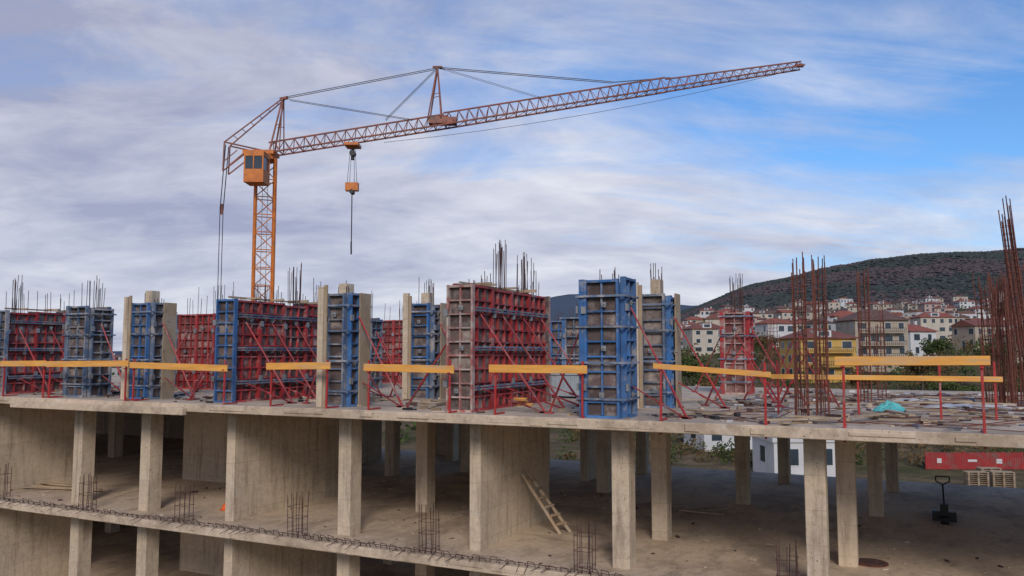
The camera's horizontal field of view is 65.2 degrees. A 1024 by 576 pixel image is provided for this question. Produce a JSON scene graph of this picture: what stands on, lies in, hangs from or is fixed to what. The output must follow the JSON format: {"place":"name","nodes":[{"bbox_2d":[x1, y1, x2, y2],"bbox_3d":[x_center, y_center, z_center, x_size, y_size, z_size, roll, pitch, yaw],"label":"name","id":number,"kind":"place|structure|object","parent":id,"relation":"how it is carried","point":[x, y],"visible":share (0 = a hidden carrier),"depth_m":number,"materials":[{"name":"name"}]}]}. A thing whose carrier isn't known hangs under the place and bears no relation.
{"place":"outdoors","nodes":[
{"label":"outdoors","id":0,"kind":"place"},
{"bbox_2d":[0,0,1023,350],"label":"sky","id":1,"kind":"structure","parent":0,"point":[900,130],"materials":[{"name":"blue"}]},
{"bbox_2d":[113,250,1023,488],"bbox_3d":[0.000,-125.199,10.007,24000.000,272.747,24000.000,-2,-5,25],"label":"terrain","id":2,"kind":"structure","parent":0,"point":[566,304],"depth_m":88.35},
{"bbox_2d":[217,61,804,301],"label":"tower crane","id":3,"kind":"object","parent":2,"relation":"on","point":[257,162],"visible":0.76,"depth_m":45.75,"materials":[{"name":"orange paint"}]},
{"bbox_2d":[112,305,1022,441],"bbox_3d":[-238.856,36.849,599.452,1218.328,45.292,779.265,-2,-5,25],"label":"distant trees","id":4,"kind":"object","parent":2,"relation":"on","point":[761,355],"visible":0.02,"depth_m":147.69,"materials":[{"name":"green plant"}]},
{"bbox_2d":[681,354,706,385],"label":"deciduous tree","id":5,"kind":"object","parent":2,"relation":"on","point":[687,374],"visible":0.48,"depth_m":118.78,"materials":[{"name":"green plant"}]},
{"bbox_2d":[682,320,719,355],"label":"walls","id":6,"kind":"structure","parent":2,"relation":"on","point":[703,337],"depth_m":225.04,"materials":[{"name":"paint"}]},
{"bbox_2d":[682,322,719,329],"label":"roof","id":7,"kind":"structure","parent":6,"relation":"on","point":[698,326],"depth_m":227.00,"materials":[{"name":"tile"}]},
{"bbox_2d":[683,324,719,350],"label":"windows","id":8,"kind":"structure","parent":6,"relation":"attached to","point":[709,340],"depth_m":224.96,"materials":[{"name":"grey glass"}]},
{"bbox_2d":[684,434,751,450],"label":"walls","id":9,"kind":"structure","parent":2,"relation":"on","point":[706,439],"depth_m":80.52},
{"bbox_2d":[754,335,778,361],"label":"deciduous tree","id":10,"kind":"object","parent":2,"relation":"on","point":[764,340],"visible":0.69,"depth_m":168.87,"materials":[{"name":"green plant"}]},
{"bbox_2d":[755,316,792,346],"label":"walls","id":11,"kind":"structure","parent":2,"relation":"on","point":[758,327],"depth_m":246.03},
{"bbox_2d":[754,318,796,323],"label":"roof","id":12,"kind":"structure","parent":11,"relation":"on","point":[776,321],"depth_m":247.33,"materials":[{"name":"tile"}]},
{"bbox_2d":[555,368,1023,466],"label":"shrubs","id":13,"kind":"object","parent":2,"relation":"on","point":[920,457],"visible":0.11,"depth_m":77.35,"materials":[{"name":"green plant"}]},
{"bbox_2d":[752,437,835,476],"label":"walls","id":14,"kind":"structure","parent":2,"relation":"on","point":[770,465],"depth_m":64.79,"materials":[{"name":"paint"}]},
{"bbox_2d":[760,445,832,464],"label":"windows","id":15,"kind":"structure","parent":14,"relation":"attached to","point":[794,456],"depth_m":64.65,"materials":[{"name":"grey glass"}]},
{"bbox_2d":[780,324,856,382],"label":"walls","id":16,"kind":"structure","parent":2,"relation":"on","point":[836,350],"depth_m":145.25,"materials":[{"name":"paint"}]},
{"bbox_2d":[781,331,851,374],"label":"windows","id":17,"kind":"structure","parent":16,"relation":"attached to","point":[846,344],"depth_m":145.31,"materials":[{"name":"grey glass"}]},
{"bbox_2d":[776,328,857,338],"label":"roof","id":18,"kind":"structure","parent":16,"relation":"on","point":[836,335],"depth_m":146.49,"materials":[{"name":"tile"}]},
{"bbox_2d":[680,248,1023,320],"bbox_3d":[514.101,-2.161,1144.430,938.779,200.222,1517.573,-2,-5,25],"label":"hillside forest","id":19,"kind":"object","parent":2,"relation":"on","point":[838,277],"visible":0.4,"depth_m":929.10,"materials":[{"name":"plant"}]},
{"bbox_2d":[845,366,884,388],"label":"deciduous tree","id":20,"kind":"object","parent":2,"relation":"on","point":[854,382],"visible":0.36,"depth_m":108.94,"materials":[{"name":"green plant"}]},
{"bbox_2d":[835,306,908,371],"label":"walls","id":21,"kind":"structure","parent":2,"relation":"on","point":[894,331],"depth_m":166.76,"materials":[{"name":"paint"}]},
{"bbox_2d":[837,323,904,366],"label":"windows","id":22,"kind":"structure","parent":21,"relation":"attached to","point":[890,337],"depth_m":166.68,"materials":[{"name":"grey glass"}]},
{"bbox_2d":[832,309,910,321],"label":"roof","id":23,"kind":"structure","parent":21,"relation":"on","point":[874,313],"depth_m":168.68,"materials":[{"name":"brown tile"}]},
{"bbox_2d":[863,328,907,355],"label":"balcony rails","id":24,"kind":"object","parent":21,"relation":"on","point":[887,342],"visible":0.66,"depth_m":165.45,"materials":[{"name":"black metal"}]},
{"bbox_2d":[908,321,935,355],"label":"walls","id":25,"kind":"structure","parent":2,"relation":"on","point":[912,344],"depth_m":200.25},
{"bbox_2d":[908,324,938,331],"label":"roof","id":26,"kind":"structure","parent":25,"relation":"on","point":[912,327],"depth_m":201.76,"materials":[{"name":"tile"}]},
{"bbox_2d":[902,352,950,389],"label":"deciduous tree","id":27,"kind":"object","parent":2,"relation":"on","point":[916,368],"visible":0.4,"depth_m":118.95,"materials":[{"name":"green plant"}]},
{"bbox_2d":[910,310,954,341],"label":"walls","id":28,"kind":"structure","parent":2,"relation":"on","point":[937,324],"depth_m":270.42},
{"bbox_2d":[910,312,955,317],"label":"roof","id":29,"kind":"structure","parent":28,"relation":"on","point":[924,314],"depth_m":272.12,"materials":[{"name":"tile"}]},
{"bbox_2d":[915,313,951,339],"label":"windows","id":30,"kind":"structure","parent":28,"relation":"attached to","point":[941,321],"depth_m":270.27,"materials":[{"name":"grey glass"}]},
{"bbox_2d":[919,337,956,355],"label":"deciduous tree","id":31,"kind":"object","parent":2,"relation":"on","point":[940,344],"visible":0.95,"depth_m":148.60,"materials":[{"name":"green plant"}]},
{"bbox_2d":[928,381,980,390],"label":"deciduous tree","id":32,"kind":"object","parent":2,"relation":"on","point":[950,386],"visible":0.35,"depth_m":93.54,"materials":[{"name":"green plant"}]},
{"bbox_2d":[953,298,974,308],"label":"walls","id":33,"kind":"structure","parent":2,"relation":"on","point":[969,303],"depth_m":581.11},
{"bbox_2d":[924,451,1023,469],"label":"red corrugated fence","id":34,"kind":"object","parent":2,"relation":"on","point":[967,460],"visible":0.93,"depth_m":69.98,"materials":[{"name":"metal"}]},
{"bbox_2d":[963,471,989,485],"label":"wooden pallet stack","id":35,"kind":"object","parent":2,"relation":"on","point":[978,478],"visible":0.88,"depth_m":59.73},
{"bbox_2d":[952,317,1004,351],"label":"walls","id":36,"kind":"structure","parent":2,"relation":"on","point":[962,331],"depth_m":232.51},
{"bbox_2d":[949,320,1004,326],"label":"roof","id":37,"kind":"structure","parent":36,"relation":"on","point":[960,323],"depth_m":233.06,"materials":[{"name":"tile"}]},
{"bbox_2d":[976,467,1001,484],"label":"wooden pallet stack","id":38,"kind":"object","parent":2,"relation":"on","point":[986,469],"visible":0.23,"depth_m":61.72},
{"bbox_2d":[973,340,1017,372],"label":"deciduous tree","id":39,"kind":"object","parent":2,"relation":"on","point":[978,350],"visible":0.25,"depth_m":128.70,"materials":[{"name":"green plant"}]},
{"bbox_2d":[988,470,1015,487],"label":"wooden pallet stack","id":40,"kind":"object","parent":2,"relation":"on","point":[1006,479],"visible":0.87,"depth_m":59.78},
{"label":"walls","id":41,"kind":"object","parent":2,"relation":"on","visible":0},
{"bbox_2d":[827,311,853,316],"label":"roof","id":42,"kind":"structure","parent":41,"relation":"on","point":[841,313],"depth_m":302.75,"materials":[{"name":"tile"}]},
{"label":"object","id":43,"kind":"object","parent":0,"visible":0},
{"bbox_2d":[0,401,1023,575],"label":"floor slabs","id":44,"kind":"structure","parent":43,"relation":"on","point":[929,547],"depth_m":20.75,"materials":[{"name":"concrete"}]},
{"bbox_2d":[0,463,11,497],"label":"column starter bars","id":45,"kind":"object","parent":44,"relation":"on","point":[4,483],"depth_m":23.71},
{"bbox_2d":[22,482,102,490],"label":"scattered planks","id":46,"kind":"object","parent":44,"relation":"on","point":[67,486],"visible":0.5,"depth_m":25.02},
{"bbox_2d":[78,472,97,510],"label":"column starter bars","id":47,"kind":"object","parent":44,"relation":"on","point":[83,495],"depth_m":21.92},
{"bbox_2d":[174,481,194,521],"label":"column starter bars","id":48,"kind":"object","parent":44,"relation":"on","point":[190,492],"depth_m":20.27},
{"bbox_2d":[0,508,502,575],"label":"concrete wall","id":49,"kind":"structure","parent":44,"relation":"on","point":[34,544],"depth_m":24.94,"materials":[{"name":"concrete"}]},
{"bbox_2d":[68,518,434,575],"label":"concrete columns","id":50,"kind":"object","parent":44,"relation":"on","point":[147,557],"visible":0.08,"depth_m":21.72,"materials":[{"name":"concrete"}]},
{"bbox_2d":[0,404,595,550],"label":"concrete wall","id":51,"kind":"structure","parent":44,"relation":"on","point":[259,464],"depth_m":22.54,"materials":[{"name":"concrete"}]},
{"bbox_2d":[287,491,308,536],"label":"column starter bars","id":52,"kind":"object","parent":44,"relation":"on","point":[296,515],"depth_m":18.70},
{"bbox_2d":[0,495,622,575],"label":"slab edge reinforcement","id":53,"kind":"object","parent":44,"relation":"on","point":[304,535],"visible":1,"depth_m":18.19,"materials":[{"name":"metal"}]},
{"bbox_2d":[418,503,439,553],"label":"column starter bars","id":54,"kind":"object","parent":44,"relation":"on","point":[426,543],"depth_m":17.25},
{"bbox_2d":[71,410,898,575],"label":"concrete columns","id":55,"kind":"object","parent":44,"relation":"on","point":[615,462],"visible":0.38,"depth_m":18.99,"materials":[{"name":"concrete"}]},
{"bbox_2d":[0,376,1023,448],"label":"top deck slab","id":56,"kind":"structure","parent":55,"relation":"on","point":[389,410],"depth_m":16.69,"materials":[{"name":"concrete"}]},
{"bbox_2d":[0,358,52,404],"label":"edge guard rail","id":57,"kind":"object","parent":56,"relation":"on","point":[4,363],"visible":0.88,"depth_m":22.82,"materials":[{"name":"orange metal"}]},
{"bbox_2d":[0,275,115,393],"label":"wall formwork","id":58,"kind":"object","parent":56,"relation":"on","point":[32,336],"depth_m":25.18,"materials":[{"name":"red metal"}]},
{"bbox_2d":[60,279,120,396],"bbox_3d":[-12.264,1.389,23.263,3.080,3.499,1.000,-2,-5,25],"label":"column formwork","id":59,"kind":"object","parent":56,"relation":"on","point":[88,334],"depth_m":23.01,"materials":[{"name":"blue metal"}]},
{"bbox_2d":[46,358,137,400],"bbox_3d":[-11.455,2.599,21.851,3.304,1.341,0.510,-2,-5,25],"label":"edge guard rail","id":60,"kind":"object","parent":56,"relation":"on","point":[50,364],"visible":0.88,"depth_m":21.62,"materials":[{"name":"orange metal"}]},
{"bbox_2d":[119,291,198,398],"bbox_3d":[-9.962,1.565,22.147,3.080,2.970,1.000,-2,-5,25],"label":"column formwork","id":61,"kind":"object","parent":56,"relation":"on","point":[149,330],"depth_m":21.91,"materials":[{"name":"blue metal"}]},
{"bbox_2d":[129,359,237,414],"bbox_3d":[-8.374,2.482,20.386,3.401,1.341,0.510,-2,-5,25],"label":"edge guard rail","id":62,"kind":"object","parent":56,"relation":"on","point":[134,365],"visible":0.94,"depth_m":20.15,"materials":[{"name":"orange metal"}]},
{"bbox_2d":[174,282,233,391],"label":"wall formwork","id":63,"kind":"object","parent":56,"relation":"on","point":[195,339],"depth_m":27.77,"materials":[{"name":"red metal"}]},
{"bbox_2d":[185,262,380,402],"bbox_3d":[-6.199,1.148,22.464,3.530,3.852,4.970,-2,-5,25],"label":"wall formwork","id":64,"kind":"object","parent":56,"relation":"on","point":[252,338],"depth_m":21.19,"materials":[{"name":"red metal"}]},
{"bbox_2d":[266,360,338,418],"bbox_3d":[-4.875,2.349,18.722,1.879,1.341,0.510,-2,-5,25],"label":"edge guard rail","id":65,"kind":"object","parent":56,"relation":"on","point":[271,366],"visible":1,"depth_m":18.53,"materials":[{"name":"orange metal"}]},
{"bbox_2d":[302,281,402,406],"bbox_3d":[-3.934,1.305,19.117,3.080,3.005,1.000,-2,-5,25],"label":"column formwork","id":66,"kind":"object","parent":56,"relation":"on","point":[344,341],"depth_m":18.86,"materials":[{"name":"blue metal"}]},
{"bbox_2d":[19,386,710,418],"bbox_3d":[-6.023,3.002,22.028,21.967,0.082,5.266,-2,-5,25],"label":"deck debris","id":67,"kind":"object","parent":56,"relation":"on","point":[116,392],"visible":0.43,"depth_m":20.13,"materials":[{"name":"wood"}]},
{"bbox_2d":[370,298,401,388],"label":"column formwork","id":68,"kind":"object","parent":56,"relation":"on","point":[376,332],"depth_m":28.35,"materials":[{"name":"blue metal"}]},
{"bbox_2d":[382,300,416,382],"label":"wall formwork","id":69,"kind":"object","parent":56,"relation":"on","point":[393,335],"depth_m":33.08,"materials":[{"name":"red metal"}]},
{"bbox_2d":[363,360,456,424],"bbox_3d":[-2.157,2.246,17.430,2.296,1.341,0.510,-2,-5,25],"label":"edge guard rail","id":70,"kind":"object","parent":56,"relation":"on","point":[369,368],"visible":1,"depth_m":17.24,"materials":[{"name":"orange metal"}]},
{"bbox_2d":[389,281,446,399],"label":"column formwork","id":71,"kind":"object","parent":56,"relation":"on","point":[424,332],"depth_m":21.72,"materials":[{"name":"blue metal"}]},
{"bbox_2d":[409,397,445,404],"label":"scattered planks","id":72,"kind":"object","parent":56,"relation":"on","point":[429,400],"visible":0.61,"depth_m":19.50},
{"bbox_2d":[406,240,578,412],"bbox_3d":[-0.138,0.824,19.090,3.530,3.960,4.470,-2,-5,25],"label":"wall formwork","id":73,"kind":"object","parent":56,"relation":"on","point":[487,324],"depth_m":18.11,"materials":[{"name":"red metal"}]},
{"bbox_2d":[489,361,586,430],"bbox_3d":[0.589,2.142,16.125,2.135,1.341,0.510,-2,-5,25],"label":"edge guard rail","id":74,"kind":"object","parent":56,"relation":"on","point":[581,369],"visible":0.94,"depth_m":15.91,"materials":[{"name":"orange metal"}]},
{"bbox_2d":[551,308,572,364],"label":"column formwork","id":75,"kind":"object","parent":56,"relation":"on","point":[556,328],"depth_m":28.72,"materials":[{"name":"blue metal"}]},
{"bbox_2d":[551,373,578,397],"bbox_3d":[1.620,2.734,22.529,1.320,0.700,0.880,-2,-5,25],"label":"steel skip bin","id":76,"kind":"object","parent":56,"relation":"on","point":[572,380],"visible":0.48,"depth_m":22.14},
{"bbox_2d":[554,303,578,364],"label":"column formwork","id":77,"kind":"object","parent":56,"relation":"on","point":[569,333],"depth_m":25.81,"materials":[{"name":"blue metal"}]},
{"bbox_2d":[370,334,839,407],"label":"bracing props","id":78,"kind":"object","parent":56,"relation":"on","point":[773,393],"visible":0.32,"depth_m":19.91,"materials":[{"name":"red metal"}]},
{"bbox_2d":[544,270,691,418],"bbox_3d":[1.962,1.061,15.926,3.080,2.983,1.020,-2,-5,25],"label":"column formwork","id":79,"kind":"object","parent":56,"relation":"on","point":[608,327],"depth_m":15.64,"materials":[{"name":"blue metal"}]},
{"bbox_2d":[636,263,729,408],"bbox_3d":[3.454,1.090,18.711,3.080,3.369,1.020,-2,-5,25],"label":"column formwork","id":80,"kind":"object","parent":56,"relation":"on","point":[658,315],"depth_m":18.41,"materials":[{"name":"blue metal"}]},
{"bbox_2d":[670,408,734,415],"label":"scattered planks","id":81,"kind":"object","parent":56,"relation":"on","point":[705,412],"visible":0.71,"depth_m":15.90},
{"bbox_2d":[653,362,770,438],"bbox_3d":[3.687,2.024,14.651,2.110,1.341,0.510,-2,-5,25],"label":"edge guard rail","id":82,"kind":"object","parent":56,"relation":"on","point":[762,373],"visible":1,"depth_m":14.42,"materials":[{"name":"orange metal"}]},
{"bbox_2d":[682,398,762,403],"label":"scattered planks","id":83,"kind":"object","parent":56,"relation":"on","point":[724,399],"visible":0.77,"depth_m":19.80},
{"bbox_2d":[691,273,792,393],"bbox_3d":[7.009,1.391,24.766,3.080,3.732,1.000,-2,-5,25],"label":"column formwork","id":84,"kind":"object","parent":56,"relation":"on","point":[740,324],"depth_m":24.46,"materials":[{"name":"red metal"}]},
{"bbox_2d":[767,319,779,388],"bbox_3d":[9.158,2.303,27.975,0.374,2.448,0.372,-2,-5,25],"label":"rebar cage","id":85,"kind":"object","parent":56,"relation":"on","point":[777,344],"visible":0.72,"depth_m":28.04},
{"bbox_2d":[790,252,809,417],"bbox_3d":[5.546,0.916,15.404,0.254,3.209,0.378,-2,-5,25],"label":"rebar cage","id":86,"kind":"object","parent":56,"relation":"on","point":[805,355],"visible":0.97,"depth_m":15.32,"materials":[{"name":"metal"}]},
{"bbox_2d":[759,415,840,424],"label":"scattered planks","id":87,"kind":"object","parent":56,"relation":"on","point":[786,421],"visible":1,"depth_m":14.27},
{"bbox_2d":[811,255,829,415],"bbox_3d":[6.318,0.961,16.360,0.265,3.273,0.416,-2,-5,25],"label":"rebar cage","id":88,"kind":"object","parent":56,"relation":"on","point":[825,334],"visible":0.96,"depth_m":16.31,"materials":[{"name":"metal"}]},
{"bbox_2d":[670,389,1023,431],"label":"loose rebar pile","id":89,"kind":"object","parent":56,"relation":"on","point":[955,395],"visible":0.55,"depth_m":16.69,"materials":[{"name":"metal"}]},
{"bbox_2d":[679,389,1023,430],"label":"deck debris","id":90,"kind":"object","parent":56,"relation":"on","point":[714,417],"visible":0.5,"depth_m":17.78,"materials":[{"name":"wood"}]},
{"bbox_2d":[856,267,871,402],"bbox_3d":[8.761,1.177,19.871,0.308,3.401,0.404,-2,-5,25],"label":"rebar cage","id":91,"kind":"object","parent":56,"relation":"on","point":[859,301],"visible":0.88,"depth_m":19.79,"materials":[{"name":"metal"}]},
{"bbox_2d":[873,302,886,398],"bbox_3d":[9.877,1.689,21.503,0.294,2.640,0.378,-2,-5,25],"label":"rebar cage","id":92,"kind":"object","parent":56,"relation":"on","point":[878,368],"visible":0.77,"depth_m":21.39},
{"bbox_2d":[771,361,1002,420],"bbox_3d":[7.297,2.002,15.827,4.153,1.110,0.090,-2,-5,25],"label":"timber rail","id":93,"kind":"object","parent":56,"relation":"on","point":[858,377],"visible":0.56,"depth_m":15.64,"materials":[{"name":"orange wood"}]},
{"bbox_2d":[862,410,915,418],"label":"scattered planks","id":94,"kind":"object","parent":56,"relation":"on","point":[898,414],"visible":0.77,"depth_m":15.27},
{"bbox_2d":[873,400,906,411],"bbox_3d":[8.162,2.545,17.328,0.702,0.236,0.559,-2,-5,25],"label":"teal tarpaulin","id":95,"kind":"object","parent":56,"relation":"on","point":[887,405],"visible":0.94,"depth_m":17.22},
{"bbox_2d":[854,413,960,424],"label":"scattered planks","id":96,"kind":"object","parent":56,"relation":"on","point":[924,418],"visible":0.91,"depth_m":14.55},
{"bbox_2d":[834,356,990,448],"bbox_3d":[6.613,1.853,13.265,2.286,1.460,0.510,-2,-5,25],"label":"edge guard rail","id":97,"kind":"object","parent":56,"relation":"on","point":[843,362],"visible":1,"depth_m":13.06,"materials":[{"name":"orange metal"}]},
{"bbox_2d":[891,398,938,400],"bbox_3d":[10.563,2.883,20.681,1.652,0.096,1.124,-2,-5,25],"label":"white plastic sheet","id":98,"kind":"object","parent":56,"relation":"on","point":[912,399],"visible":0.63,"depth_m":20.54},
{"bbox_2d":[842,400,1011,410],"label":"scattered planks","id":99,"kind":"object","parent":56,"relation":"on","point":[930,402],"visible":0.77,"depth_m":18.48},
{"bbox_2d":[905,408,1017,418],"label":"scattered planks","id":100,"kind":"object","parent":56,"relation":"on","point":[978,414],"visible":0.93,"depth_m":15.88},
{"bbox_2d":[922,403,1012,408],"bbox_3d":[10.601,2.696,18.314,2.209,0.091,1.346,-2,-5,25],"label":"white plastic sheet","id":101,"kind":"object","parent":56,"relation":"on","point":[949,405],"visible":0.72,"depth_m":18.26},
{"bbox_2d":[922,400,1014,404],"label":"scattered planks","id":102,"kind":"object","parent":56,"relation":"on","point":[966,401],"visible":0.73,"depth_m":18.84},
{"bbox_2d":[972,273,1005,404],"bbox_3d":[11.768,1.243,19.567,0.622,3.221,0.787,-4,-6,43],"label":"rebar cage","id":103,"kind":"object","parent":56,"relation":"on","point":[993,330],"visible":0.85,"depth_m":19.43,"materials":[{"name":"metal"}]},
{"bbox_2d":[988,271,1016,402],"bbox_3d":[12.557,1.238,20.456,0.514,3.373,0.615,-3,-5,33],"label":"rebar cage","id":104,"kind":"object","parent":56,"relation":"on","point":[1007,365],"visible":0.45,"depth_m":20.45,"materials":[{"name":"metal"}]},
{"bbox_2d":[998,196,1023,392],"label":"rebar cage","id":105,"kind":"object","parent":56,"relation":"on","point":[1013,251],"visible":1,"depth_m":16.37,"materials":[{"name":"metal"}]},
{"bbox_2d":[1000,263,1023,405],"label":"rebar cage","id":106,"kind":"object","parent":56,"relation":"on","point":[1008,336],"visible":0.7,"depth_m":19.03,"materials":[{"name":"metal"}]},
{"bbox_2d":[0,398,976,574],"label":"edge irregularities","id":107,"kind":"object","parent":44,"relation":"on","point":[689,427],"visible":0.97,"depth_m":16.50,"materials":[{"name":"concrete"}]},
{"bbox_2d":[0,466,1018,572],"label":"floor debris","id":108,"kind":"object","parent":44,"relation":"on","point":[750,558],"visible":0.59,"depth_m":18.96,"materials":[{"name":"concrete"}]},
{"bbox_2d":[521,471,571,534],"bbox_3d":[0.814,5.129,19.107,1.172,1.418,0.355,-1,-5,15],"label":"wooden ladder","id":109,"kind":"object","parent":44,"relation":"on","point":[551,505],"visible":1,"depth_m":19.07,"materials":[{"name":"wood"}]},
{"bbox_2d":[573,517,595,572],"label":"column starter bars","id":110,"kind":"object","parent":44,"relation":"on","point":[589,548],"depth_m":15.71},
{"bbox_2d":[679,506,728,514],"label":"scattered planks","id":111,"kind":"object","parent":44,"relation":"on","point":[703,510],"visible":1,"depth_m":21.34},
{"bbox_2d":[776,537,798,575],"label":"column starter bars","id":112,"kind":"object","parent":44,"relation":"on","point":[796,562],"depth_m":14.03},
{"bbox_2d":[858,558,888,567],"bbox_3d":[7.284,5.575,16.261,0.676,0.047,0.676,-2,-5,25],"label":"manhole cover","id":113,"kind":"object","parent":44,"relation":"on","point":[869,562],"visible":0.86,"depth_m":16.15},
{"bbox_2d":[930,476,956,524],"bbox_3d":[11.012,5.319,20.455,0.540,1.215,1.516,-2,-5,25],"label":"pallet truck","id":114,"kind":"object","parent":44,"relation":"on","point":[944,515],"visible":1,"depth_m":19.91,"materials":[{"name":"black metal"}]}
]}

